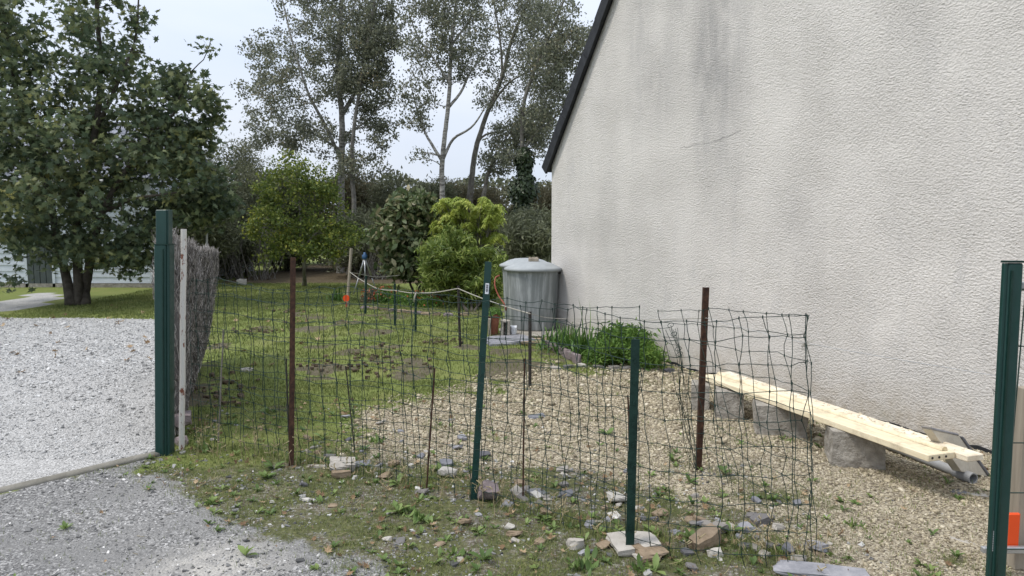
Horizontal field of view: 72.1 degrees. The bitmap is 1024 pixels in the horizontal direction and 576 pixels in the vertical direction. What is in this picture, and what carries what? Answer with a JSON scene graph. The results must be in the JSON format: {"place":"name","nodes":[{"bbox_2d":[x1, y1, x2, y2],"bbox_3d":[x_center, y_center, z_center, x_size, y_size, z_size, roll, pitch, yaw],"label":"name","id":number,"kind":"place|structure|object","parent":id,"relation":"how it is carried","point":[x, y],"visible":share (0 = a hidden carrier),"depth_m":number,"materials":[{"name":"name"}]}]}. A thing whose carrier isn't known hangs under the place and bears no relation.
{"place":"outdoors","nodes":[
{"label":"outdoors","id":0,"kind":"place"},
{"bbox_2d":[0,294,177,486],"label":"gravel drive","id":1,"kind":"structure","parent":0,"point":[15,470],"depth_m":6.07,"materials":[{"name":"grey gravel"}]},
{"bbox_2d":[0,317,154,459],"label":"drive chippings","id":2,"kind":"object","parent":1,"relation":"on","point":[92,347],"visible":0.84,"depth_m":7.46,"materials":[{"name":"grey gravel"}]},
{"bbox_2d":[0,458,389,575],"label":"lane","id":3,"kind":"structure","parent":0,"point":[42,547],"depth_m":3.52,"materials":[{"name":"grey gravel"}]},
{"bbox_2d":[0,451,159,492],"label":"kerb","id":4,"kind":"structure","parent":3,"relation":"on","point":[84,470],"depth_m":4.42,"materials":[{"name":"concrete"}]},
{"bbox_2d":[0,451,463,575],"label":"lane chippings","id":5,"kind":"object","parent":3,"relation":"on","point":[166,543],"visible":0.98,"depth_m":3.50,"materials":[{"name":"grey gravel"}]},
{"bbox_2d":[0,0,600,213],"label":"sky","id":6,"kind":"structure","parent":0,"point":[227,22],"materials":[{"name":"white"}]},
{"bbox_2d":[223,262,502,283],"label":"woodland floor","id":7,"kind":"structure","parent":0,"point":[319,273],"depth_m":21.72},
{"bbox_2d":[229,0,415,272],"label":"poplar tree","id":8,"kind":"object","parent":7,"relation":"on","point":[336,46],"visible":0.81,"depth_m":23.08,"materials":[{"name":"green plant"}]},
{"bbox_2d":[297,166,388,269],"bbox_3d":[-5.710,-2.573,25.537,4.100,3.930,4.182,0,5,0],"label":"evergreen shrub","id":9,"kind":"object","parent":7,"relation":"on","point":[361,197],"visible":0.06,"depth_m":25.51,"materials":[{"name":"green plant"}]},
{"bbox_2d":[320,200,382,276],"bbox_3d":[-4.751,-1.565,22.011,3.006,2.504,3.886,0,5,0],"label":"evergreen shrub","id":10,"kind":"object","parent":7,"relation":"on","point":[362,217],"visible":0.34,"depth_m":21.34,"materials":[{"name":"green plant"}]},
{"bbox_2d":[331,227,397,279],"bbox_3d":[-3.925,-1.089,20.872,3.219,1.700,1.809,1,5,13],"label":"twig tangle","id":11,"kind":"object","parent":7,"relation":"on","point":[372,269],"visible":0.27,"depth_m":20.84,"materials":[{"name":"brown plant"}]},
{"bbox_2d":[330,0,410,274],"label":"poplar tree","id":12,"kind":"object","parent":7,"relation":"on","point":[382,33],"visible":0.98,"depth_m":22.36,"materials":[{"name":"green plant"}]},
{"bbox_2d":[359,166,471,219],"bbox_3d":[-3.354,-2.474,24.911,4.020,3.772,4.181,0,5,0],"label":"evergreen shrub","id":13,"kind":"object","parent":7,"relation":"on","point":[382,194],"visible":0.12,"depth_m":24.24,"materials":[{"name":"green plant"}]},
{"bbox_2d":[391,0,505,198],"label":"poplar tree","id":14,"kind":"object","parent":7,"relation":"on","point":[444,19],"visible":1,"depth_m":21.41,"materials":[{"name":"green plant"}]},
{"bbox_2d":[418,174,509,248],"bbox_3d":[-1.893,-2.390,26.166,3.982,3.732,4.238,0,5,0],"label":"evergreen shrub","id":15,"kind":"object","parent":7,"relation":"on","point":[491,196],"visible":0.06,"depth_m":25.29,"materials":[{"name":"green plant"}]},
{"bbox_2d":[472,102,556,200],"bbox_3d":[0.151,-4.348,23.235,2.942,3.635,2.190,0,5,0],"label":"poplar tree","id":16,"kind":"object","parent":7,"relation":"on","point":[491,158],"visible":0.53,"depth_m":23.08,"materials":[{"name":"green plant"}]},
{"bbox_2d":[497,175,551,260],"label":"evergreen shrub","id":17,"kind":"object","parent":7,"relation":"on","point":[546,197],"visible":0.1,"depth_m":25.30,"materials":[{"name":"green plant"}]},
{"bbox_2d":[490,0,592,216],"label":"ivy clad tree","id":18,"kind":"object","parent":7,"relation":"on","point":[523,189],"visible":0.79,"depth_m":20.86,"materials":[{"name":"green plant"}]},
{"bbox_2d":[0,255,740,493],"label":"lawn","id":19,"kind":"structure","parent":0,"point":[20,292],"depth_m":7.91,"materials":[{"name":"green plant"}]},
{"bbox_2d":[0,0,245,305],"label":"maple tree","id":20,"kind":"object","parent":19,"relation":"on","point":[45,164],"visible":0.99,"depth_m":13.39,"materials":[{"name":"green plant"}]},
{"bbox_2d":[0,122,253,287],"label":"boarded house","id":21,"kind":"structure","parent":19,"relation":"on","point":[48,278],"depth_m":18.20,"materials":[{"name":"white"}]},
{"bbox_2d":[25,211,51,282],"bbox_3d":[-12.194,-1.051,18.157,0.630,2.030,0.060,0,5,0],"label":"door","id":22,"kind":"structure","parent":21,"relation":"in","point":[40,277],"depth_m":18.18,"materials":[{"name":"grey"}]},
{"bbox_2d":[179,229,186,449],"bbox_3d":[-2.284,0.392,4.883,0.117,1.597,0.042,0,5,0],"label":"white pole","id":23,"kind":"object","parent":19,"relation":"on","point":[183,276],"visible":0.86,"depth_m":4.87,"materials":[{"name":"paint"}]},
{"bbox_2d":[175,410,191,427],"bbox_3d":[-2.438,0.975,5.197,0.137,0.104,0.169,-2,5,-23],"label":"corner rock","id":24,"kind":"object","parent":19,"relation":"on","point":[188,419],"visible":0.53,"depth_m":5.14,"materials":[{"name":"grey stone"}]},
{"bbox_2d":[150,227,219,436],"bbox_3d":[-3.086,0.179,6.716,0.454,1.590,3.676,-2,5,-20],"label":"brushwood screen","id":25,"kind":"object","parent":19,"relation":"on","point":[202,263],"visible":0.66,"depth_m":6.05,"materials":[{"name":"wood"}]},
{"bbox_2d":[167,178,251,259],"bbox_3d":[-8.502,-1.621,19.394,2.627,3.013,3.944,0,5,0],"label":"evergreen shrub","id":26,"kind":"object","parent":19,"relation":"on","point":[227,240],"visible":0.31,"depth_m":18.87,"materials":[{"name":"green plant"}]},
{"bbox_2d":[218,329,223,442],"bbox_3d":[-2.088,0.738,5.046,0.081,0.888,0.014,0,5,0],"label":"thin rod","id":27,"kind":"object","parent":19,"relation":"on","point":[221,377],"visible":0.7,"depth_m":5.03,"materials":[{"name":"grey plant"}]},
{"bbox_2d":[204,126,288,274],"bbox_3d":[-9.152,-2.805,22.699,4.088,4.817,4.311,0,5,0],"label":"scrub tree","id":28,"kind":"object","parent":19,"relation":"on","point":[243,175],"visible":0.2,"depth_m":22.26,"materials":[{"name":"green plant"}]},
{"bbox_2d":[218,202,283,277],"bbox_3d":[-8.610,-1.756,21.914,3.305,2.858,3.896,-3,6,-34],"label":"evergreen shrub","id":29,"kind":"object","parent":19,"relation":"on","point":[250,248],"visible":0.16,"depth_m":21.37,"materials":[{"name":"green plant"}]},
{"bbox_2d":[218,223,283,280],"bbox_3d":[-8.171,-1.087,20.764,3.420,1.710,1.518,0,5,0],"label":"twig tangle","id":30,"kind":"object","parent":19,"relation":"on","point":[265,274],"visible":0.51,"depth_m":20.67,"materials":[{"name":"brown plant"}]},
{"bbox_2d":[251,164,331,270],"bbox_3d":[-8.365,-2.554,25.587,4.955,3.899,3.888,4,6,40],"label":"scrub tree","id":31,"kind":"object","parent":19,"relation":"on","point":[286,266],"visible":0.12,"depth_m":24.87,"materials":[{"name":"green plant"}]},
{"bbox_2d":[237,148,368,285],"bbox_3d":[-5.145,-1.698,17.549,3.241,3.604,2.126,0,5,0],"label":"lawn tree","id":32,"kind":"object","parent":19,"relation":"on","point":[327,193],"visible":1,"depth_m":17.39,"materials":[{"name":"green plant"}]},
{"bbox_2d":[194,308,462,407],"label":"soil clods","id":33,"kind":"object","parent":19,"relation":"on","point":[225,382],"visible":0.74,"depth_m":7.73,"materials":[{"name":"brown soil"}]},
{"bbox_2d":[345,248,352,306],"bbox_3d":[-3.159,-0.173,13.644,0.169,1.195,0.058,0,5,0],"label":"leaning stick","id":34,"kind":"object","parent":19,"relation":"on","point":[349,269],"visible":0.76,"depth_m":13.61,"materials":[{"name":"brown wood"}]},
{"bbox_2d":[353,252,376,293],"bbox_3d":[-3.249,-0.312,15.922,0.593,0.993,0.592,-2,5,-26],"label":"tripod","id":35,"kind":"object","parent":19,"relation":"on","point":[364,258],"visible":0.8,"depth_m":15.95,"materials":[{"name":"silver metal"}]},
{"bbox_2d":[360,287,386,302],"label":"bed plant","id":36,"kind":"object","parent":19,"relation":"on","point":[369,294],"visible":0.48,"depth_m":14.50,"materials":[{"name":"green plant"}]},
{"bbox_2d":[371,286,396,303],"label":"bed plant","id":37,"kind":"object","parent":19,"relation":"on","point":[381,296],"visible":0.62,"depth_m":14.27,"materials":[{"name":"green plant"}]},
{"bbox_2d":[387,292,411,304],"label":"bed plant","id":38,"kind":"object","parent":19,"relation":"on","point":[402,299],"visible":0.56,"depth_m":14.03,"materials":[{"name":"green plant"}]},
{"bbox_2d":[361,184,446,294],"bbox_3d":[-2.324,-1.071,15.937,2.168,2.527,1.977,0,5,0],"label":"magnolia shrub","id":39,"kind":"object","parent":19,"relation":"on","point":[403,219],"visible":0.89,"depth_m":15.54,"materials":[{"name":"green plant"}]},
{"bbox_2d":[418,296,443,307],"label":"bed plant","id":40,"kind":"object","parent":19,"relation":"on","point":[423,303],"visible":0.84,"depth_m":13.59,"materials":[{"name":"green plant"}]},
{"bbox_2d":[457,286,461,346],"bbox_3d":[-0.679,0.391,9.070,0.052,0.835,0.039,1,5,17],"label":"rope post","id":41,"kind":"object","parent":19,"relation":"on","point":[459,318],"visible":0.75,"depth_m":9.05,"materials":[{"name":"metal"}]},
{"bbox_2d":[412,221,508,311],"bbox_3d":[-0.939,-0.348,14.139,2.280,1.983,2.697,0,5,0],"label":"round shrub","id":42,"kind":"object","parent":19,"relation":"on","point":[452,258],"visible":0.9,"depth_m":13.45,"materials":[{"name":"green plant"}]},
{"bbox_2d":[428,196,509,247],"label":"lime shrub","id":43,"kind":"object","parent":19,"relation":"on","point":[482,222],"visible":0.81,"depth_m":15.18,"materials":[{"name":"green plant"}]},
{"bbox_2d":[0,304,989,575],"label":"fallen leaves","id":44,"kind":"object","parent":19,"relation":"on","point":[502,546],"visible":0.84,"depth_m":4.10,"materials":[{"name":"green plant"}]},
{"bbox_2d":[488,307,502,334],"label":"potted plant","id":45,"kind":"object","parent":19,"relation":"on","point":[495,311],"visible":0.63,"depth_m":10.04,"materials":[{"name":"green plant"}]},
{"bbox_2d":[487,334,533,345],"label":"foundation slab","id":46,"kind":"structure","parent":19,"relation":"on","point":[496,342],"depth_m":9.35,"materials":[{"name":"concrete"}]},
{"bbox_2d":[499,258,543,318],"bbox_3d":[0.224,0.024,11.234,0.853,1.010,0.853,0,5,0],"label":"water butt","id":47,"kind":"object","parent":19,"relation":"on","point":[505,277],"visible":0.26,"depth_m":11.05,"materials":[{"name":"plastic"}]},
{"bbox_2d":[495,200,551,262],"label":"evergreen shrub","id":48,"kind":"object","parent":19,"relation":"on","point":[528,233],"visible":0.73,"depth_m":17.58,"materials":[{"name":"green plant"}]},
{"bbox_2d":[499,328,561,337],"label":"foundation slab","id":49,"kind":"structure","parent":19,"relation":"on","point":[533,333],"depth_m":9.96,"materials":[{"name":"concrete"}]},
{"bbox_2d":[504,257,561,330],"bbox_3d":[0.312,0.067,10.455,0.864,1.057,0.864,0,5,0],"label":"water butt","id":50,"kind":"object","parent":49,"relation":"on","point":[534,279],"visible":0.95,"depth_m":10.15,"materials":[{"name":"plastic"}]},
{"bbox_2d":[533,320,579,352],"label":"agapanthus clump","id":51,"kind":"object","parent":19,"relation":"on","point":[554,337],"visible":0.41,"depth_m":8.98,"materials":[{"name":"green plant"}]},
{"bbox_2d":[547,322,586,354],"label":"agapanthus clump","id":52,"kind":"object","parent":19,"relation":"on","point":[568,341],"visible":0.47,"depth_m":8.62,"materials":[{"name":"green plant"}]},
{"bbox_2d":[563,323,598,357],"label":"agapanthus clump","id":53,"kind":"object","parent":19,"relation":"on","point":[582,338],"visible":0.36,"depth_m":8.44,"materials":[{"name":"green plant"}]},
{"bbox_2d":[578,340,615,365],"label":"leafy bed plant","id":54,"kind":"object","parent":19,"relation":"on","point":[600,358],"visible":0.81,"depth_m":7.86,"materials":[{"name":"green plant"}]},
{"bbox_2d":[587,317,667,363],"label":"leafy bed plant","id":55,"kind":"object","parent":19,"relation":"on","point":[616,342],"visible":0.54,"depth_m":8.00,"materials":[{"name":"green plant"}]},
{"bbox_2d":[617,342,670,372],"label":"leafy bed plant","id":56,"kind":"object","parent":19,"relation":"on","point":[653,356],"visible":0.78,"depth_m":7.62,"materials":[{"name":"green plant"}]},
{"bbox_2d":[0,377,1021,575],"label":"grass verge","id":57,"kind":"object","parent":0,"point":[297,535],"depth_m":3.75,"materials":[{"name":"green plant"}]},
{"bbox_2d":[154,210,174,455],"bbox_3d":[-2.362,0.360,4.779,0.161,1.770,0.097,0,5,0],"label":"gate post","id":58,"kind":"object","parent":57,"relation":"on","point":[164,345],"visible":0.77,"depth_m":4.74,"materials":[{"name":"green metal"}]},
{"bbox_2d":[285,358,288,445],"bbox_3d":[-1.466,0.837,4.610,0.015,0.761,0.012,1,5,17],"label":"thin rod","id":59,"kind":"object","parent":57,"relation":"on","point":[287,398],"visible":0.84,"depth_m":4.60,"materials":[{"name":"metal"}]},
{"bbox_2d":[289,257,295,465],"bbox_3d":[-1.419,0.509,4.558,0.085,1.417,0.031,0,5,0],"label":"rusty stake","id":60,"kind":"object","parent":57,"relation":"on","point":[292,350],"visible":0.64,"depth_m":4.54,"materials":[{"name":"metal"}]},
{"bbox_2d":[331,470,350,478],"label":"brown stone","id":61,"kind":"object","parent":57,"relation":"on","point":[337,474],"visible":0.98,"depth_m":4.36,"materials":[{"name":"stone"}]},
{"bbox_2d":[329,456,355,471],"bbox_3d":[-1.080,1.127,4.487,0.166,0.094,0.105,-1,5,-11],"label":"white stone","id":62,"kind":"object","parent":57,"relation":"on","point":[340,465],"visible":0.81,"depth_m":4.46,"materials":[{"name":"stone"}]},
{"bbox_2d":[194,280,641,530],"bbox_3d":[-0.843,0.600,4.482,3.556,1.198,0.198,3,6,31],"label":"wire fence","id":63,"kind":"object","parent":57,"relation":"on","point":[505,381],"visible":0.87,"depth_m":4.37,"materials":[{"name":"metal"}]},
{"bbox_2d":[404,509,440,523],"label":"leafy weed","id":64,"kind":"object","parent":57,"relation":"on","point":[420,516],"visible":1,"depth_m":3.73,"materials":[{"name":"green plant"}]},
{"bbox_2d":[426,368,434,487],"bbox_3d":[-0.479,0.857,4.114,0.070,0.790,0.011,0,5,0],"label":"thin rod","id":65,"kind":"object","parent":57,"relation":"on","point":[430,428],"visible":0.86,"depth_m":4.11,"materials":[{"name":"metal"}]},
{"bbox_2d":[438,466,456,477],"bbox_3d":[-0.405,1.155,4.406,0.111,0.062,0.078,2,5,21],"label":"rubble stone","id":66,"kind":"object","parent":57,"relation":"on","point":[444,470],"visible":0.84,"depth_m":4.38,"materials":[{"name":"stone"}]},
{"bbox_2d":[438,544,470,561],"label":"leafy weed","id":67,"kind":"object","parent":57,"relation":"on","point":[454,551],"visible":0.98,"depth_m":3.34,"materials":[{"name":"green plant"}]},
{"bbox_2d":[470,261,491,499],"bbox_3d":[-0.177,0.557,3.980,0.129,1.414,0.048,0,5,0],"label":"green post","id":68,"kind":"object","parent":57,"relation":"on","point":[483,345],"visible":0.92,"depth_m":3.96,"materials":[{"name":"metal"}]},
{"bbox_2d":[1,408,970,575],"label":"verge chippings","id":69,"kind":"object","parent":57,"relation":"on","point":[453,564],"visible":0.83,"depth_m":3.91,"materials":[{"name":"grey gravel"}]},
{"bbox_2d":[477,480,499,499],"bbox_3d":[-0.139,1.160,4.024,0.112,0.123,0.137,-2,5,-22],"label":"purple slate","id":70,"kind":"object","parent":57,"relation":"on","point":[488,495],"visible":0.73,"depth_m":3.99,"materials":[{"name":"stone"}]},
{"bbox_2d":[13,403,986,575],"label":"weeds","id":71,"kind":"object","parent":57,"relation":"on","point":[265,474],"visible":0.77,"depth_m":3.82,"materials":[{"name":"green plant"}]},
{"bbox_2d":[188,277,811,568],"bbox_3d":[-0.527,0.619,4.020,4.143,1.243,0.270,3,6,28],"label":"wire fence","id":72,"kind":"object","parent":57,"relation":"on","point":[605,406],"visible":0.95,"depth_m":3.73,"materials":[{"name":"metal"}]},
{"bbox_2d":[176,434,827,565],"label":"fence foot grass","id":73,"kind":"structure","parent":57,"relation":"on","point":[523,507],"depth_m":3.94,"materials":[{"name":"green plant"}]},
{"bbox_2d":[189,415,835,571],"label":"dry stalks","id":74,"kind":"object","parent":57,"relation":"on","point":[638,511],"visible":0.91,"depth_m":3.83,"materials":[{"name":"plant"}]},
{"bbox_2d":[522,358,525,495],"bbox_3d":[0.067,0.830,4.013,0.020,0.868,0.011,0,5,0],"label":"thin rod","id":75,"kind":"object","parent":57,"relation":"on","point":[523,433],"visible":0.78,"depth_m":4.01,"materials":[{"name":"metal"}]},
{"bbox_2d":[566,538,584,549],"bbox_3d":[0.312,1.243,3.421,0.084,0.053,0.064,-3,6,-29],"label":"white stone","id":76,"kind":"object","parent":57,"relation":"on","point":[570,542],"visible":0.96,"depth_m":3.40,"materials":[{"name":"stone"}]},
{"bbox_2d":[562,544,598,575],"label":"leafy weed","id":77,"kind":"object","parent":57,"relation":"on","point":[590,566],"visible":0.98,"depth_m":3.22,"materials":[{"name":"green plant"}]},
{"bbox_2d":[606,491,626,501],"bbox_3d":[0.596,1.189,3.991,0.121,0.055,0.091,-2,5,-21],"label":"rubble stone","id":78,"kind":"object","parent":57,"relation":"on","point":[609,496],"visible":0.79,"depth_m":3.96,"materials":[{"name":"stone"}]},
{"bbox_2d":[626,338,639,544],"bbox_3d":[0.568,0.777,3.333,0.052,1.084,0.044,0,5,0],"label":"green post","id":79,"kind":"object","parent":57,"relation":"on","point":[632,438],"visible":0.94,"depth_m":3.31,"materials":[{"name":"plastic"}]},
{"bbox_2d":[605,531,661,556],"bbox_3d":[0.590,1.239,3.413,0.230,0.069,0.170,-1,5,-14],"label":"flat stone","id":80,"kind":"object","parent":57,"relation":"on","point":[617,540],"visible":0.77,"depth_m":3.39,"materials":[{"name":"grey stone"}]},
{"bbox_2d":[629,553,655,573],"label":"leafy weed","id":81,"kind":"object","parent":57,"relation":"on","point":[639,564],"visible":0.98,"depth_m":3.20,"materials":[{"name":"green plant"}]},
{"bbox_2d":[632,543,668,563],"bbox_3d":[0.649,1.252,3.354,0.158,0.059,0.145,-2,5,-22],"label":"brown stone","id":82,"kind":"object","parent":57,"relation":"on","point":[646,553],"visible":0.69,"depth_m":3.31,"materials":[{"name":"brown stone"}]},
{"bbox_2d":[688,523,721,551],"bbox_3d":[0.944,1.223,3.439,0.191,0.094,0.091,-3,6,-33],"label":"brown block","id":83,"kind":"object","parent":57,"relation":"on","point":[710,538],"depth_m":3.41,"materials":[{"name":"stone"}]},
{"bbox_2d":[749,513,772,526],"bbox_3d":[1.303,1.214,3.700,0.111,0.059,0.087,-2,5,-17],"label":"rubble stone","id":84,"kind":"object","parent":57,"relation":"on","point":[764,519],"visible":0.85,"depth_m":3.67,"materials":[{"name":"stone"}]},
{"bbox_2d":[773,560,869,575],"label":"slate slab","id":85,"kind":"object","parent":57,"relation":"on","point":[792,567],"depth_m":3.13,"materials":[{"name":"stone"}]},
{"bbox_2d":[466,0,570,210],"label":"poplar tree","id":86,"kind":"object","parent":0,"point":[505,67],"visible":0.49,"depth_m":24.30,"materials":[{"name":"green plant"}]},
{"bbox_2d":[321,360,1023,575],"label":"gravel yard","id":87,"kind":"structure","parent":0,"point":[881,556],"depth_m":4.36,"materials":[{"name":"beige gravel"}]},
{"bbox_2d":[528,311,531,387],"bbox_3d":[0.173,0.621,6.788,0.031,0.791,0.031,-3,6,-28],"label":"rope post","id":88,"kind":"object","parent":87,"relation":"on","point":[530,350],"visible":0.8,"depth_m":6.78,"materials":[{"name":"metal"}]},
{"bbox_2d":[641,323,696,468],"bbox_3d":[1.023,0.715,4.351,0.516,1.022,0.116,-3,6,-29],"label":"wire bundle","id":89,"kind":"object","parent":87,"relation":"on","point":[679,377],"visible":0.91,"depth_m":4.36,"materials":[{"name":"grey metal"}]},
{"bbox_2d":[364,360,989,542],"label":"gravel sprigs","id":90,"kind":"object","parent":87,"relation":"on","point":[768,445],"visible":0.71,"depth_m":4.46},
{"bbox_2d":[691,380,709,410],"bbox_3d":[1.617,0.925,6.048,0.153,0.239,0.234,1,5,15],"label":"concrete block","id":91,"kind":"object","parent":87,"relation":"on","point":[694,402],"depth_m":5.95,"materials":[{"name":"concrete"}]},
{"bbox_2d":[695,287,708,469],"bbox_3d":[1.202,0.602,4.457,0.057,1.220,0.032,0,5,0],"label":"rusty stake","id":92,"kind":"object","parent":87,"relation":"on","point":[702,370],"visible":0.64,"depth_m":4.44,"materials":[{"name":"metal"}]},
{"bbox_2d":[707,318,995,375],"bbox_3d":[1.719,0.284,3.776,0.123,0.091,1.594,-3,6,-35],"label":"string line","id":93,"kind":"object","parent":92,"relation":"attached to","point":[863,353],"visible":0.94,"depth_m":3.61,"materials":[{"name":"fabric"}]},
{"bbox_2d":[714,386,743,419],"bbox_3d":[1.784,0.948,5.788,0.230,0.239,0.248,1,5,14],"label":"concrete block","id":94,"kind":"object","parent":87,"relation":"on","point":[732,402],"depth_m":5.68,"materials":[{"name":"grey concrete"}]},
{"bbox_2d":[657,307,816,561],"bbox_3d":[1.271,0.657,3.817,0.358,1.183,1.302,-2,5,-20],"label":"wire fence","id":95,"kind":"object","parent":87,"relation":"on","point":[752,376],"visible":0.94,"depth_m":3.65,"materials":[{"name":"metal"}]},
{"bbox_2d":[752,398,808,438],"bbox_3d":[2.020,0.983,5.312,0.383,0.250,0.278,1,5,15],"label":"concrete block","id":96,"kind":"object","parent":87,"relation":"on","point":[781,414],"depth_m":5.20,"materials":[{"name":"grey concrete"}]},
{"bbox_2d":[706,372,954,461],"bbox_3d":[2.088,0.851,5.054,0.200,0.065,2.263,-2,5,-18],"label":"cream board","id":97,"kind":"object","parent":96,"relation":"on","point":[919,448],"visible":0.95,"depth_m":4.60,"materials":[{"name":"paint"}]},
{"bbox_2d":[722,372,982,461],"bbox_3d":[2.248,0.861,5.108,0.124,0.036,2.400,-2,5,-18],"label":"dusty board","id":98,"kind":"object","parent":96,"relation":"on","point":[967,455],"visible":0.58,"depth_m":4.47,"materials":[{"name":"beige wood"}]},
{"bbox_2d":[729,373,966,451],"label":"plaster crumbs","id":99,"kind":"object","parent":98,"relation":"on","point":[857,415],"visible":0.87,"depth_m":4.82,"materials":[{"name":"white"}]},
{"bbox_2d":[824,424,885,469],"bbox_3d":[2.265,1.041,4.657,0.338,0.249,0.277,1,5,13],"label":"concrete block","id":100,"kind":"object","parent":87,"relation":"on","point":[844,449],"depth_m":4.54,"materials":[{"name":"grey concrete"}]},
{"bbox_2d":[886,447,977,483],"bbox_3d":[2.627,1.096,4.878,0.076,0.068,1.304,-1,5,-14],"label":"grey pipe","id":101,"kind":"object","parent":87,"relation":"on","point":[968,476],"visible":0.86,"depth_m":4.40,"materials":[{"name":"plastic"}]},
{"bbox_2d":[921,426,990,475],"bbox_3d":[2.712,1.002,4.296,0.582,0.392,0.087,-2,5,-24],"label":"leaning slab","id":102,"kind":"object","parent":87,"relation":"on","point":[942,436],"depth_m":4.26,"materials":[{"name":"stone"}]},
{"bbox_2d":[980,282,1023,553],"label":"rigid panel","id":103,"kind":"object","parent":87,"relation":"on","point":[1014,549],"visible":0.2,"depth_m":3.06,"materials":[{"name":"green metal"}]},
{"bbox_2d":[1007,513,1019,545],"bbox_3d":[2.243,1.090,3.155,0.060,0.172,0.016,0,5,0],"label":"orange sheet","id":104,"kind":"object","parent":103,"relation":"attached to","point":[1013,529],"visible":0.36,"depth_m":3.15,"materials":[{"name":"orange plastic"}]},
{"bbox_2d":[985,260,1023,575],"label":"gate post","id":105,"kind":"object","parent":87,"relation":"on","point":[1005,396],"visible":1,"depth_m":2.93,"materials":[{"name":"green metal"}]},
{"bbox_2d":[1006,386,1023,569],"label":"timber post","id":106,"kind":"object","parent":87,"relation":"on","point":[1015,561],"visible":0.65,"depth_m":3.17,"materials":[{"name":"brown wood"}]},
{"label":"ground","id":107,"kind":"structure","parent":0,"visible":0},
{"bbox_2d":[230,169,551,266],"bbox_3d":[-2.001,-2.931,29.380,50.568,4.069,8.064,0,5,0],"label":"wood","id":108,"kind":"object","parent":107,"relation":"on","point":[477,180],"depth_m":28.54,"materials":[{"name":"green plant"}]},
{"bbox_2d":[542,0,1023,453],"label":"gable house","id":109,"kind":"structure","parent":107,"relation":"on","point":[844,175],"depth_m":6.16,"materials":[{"name":"white paint"}]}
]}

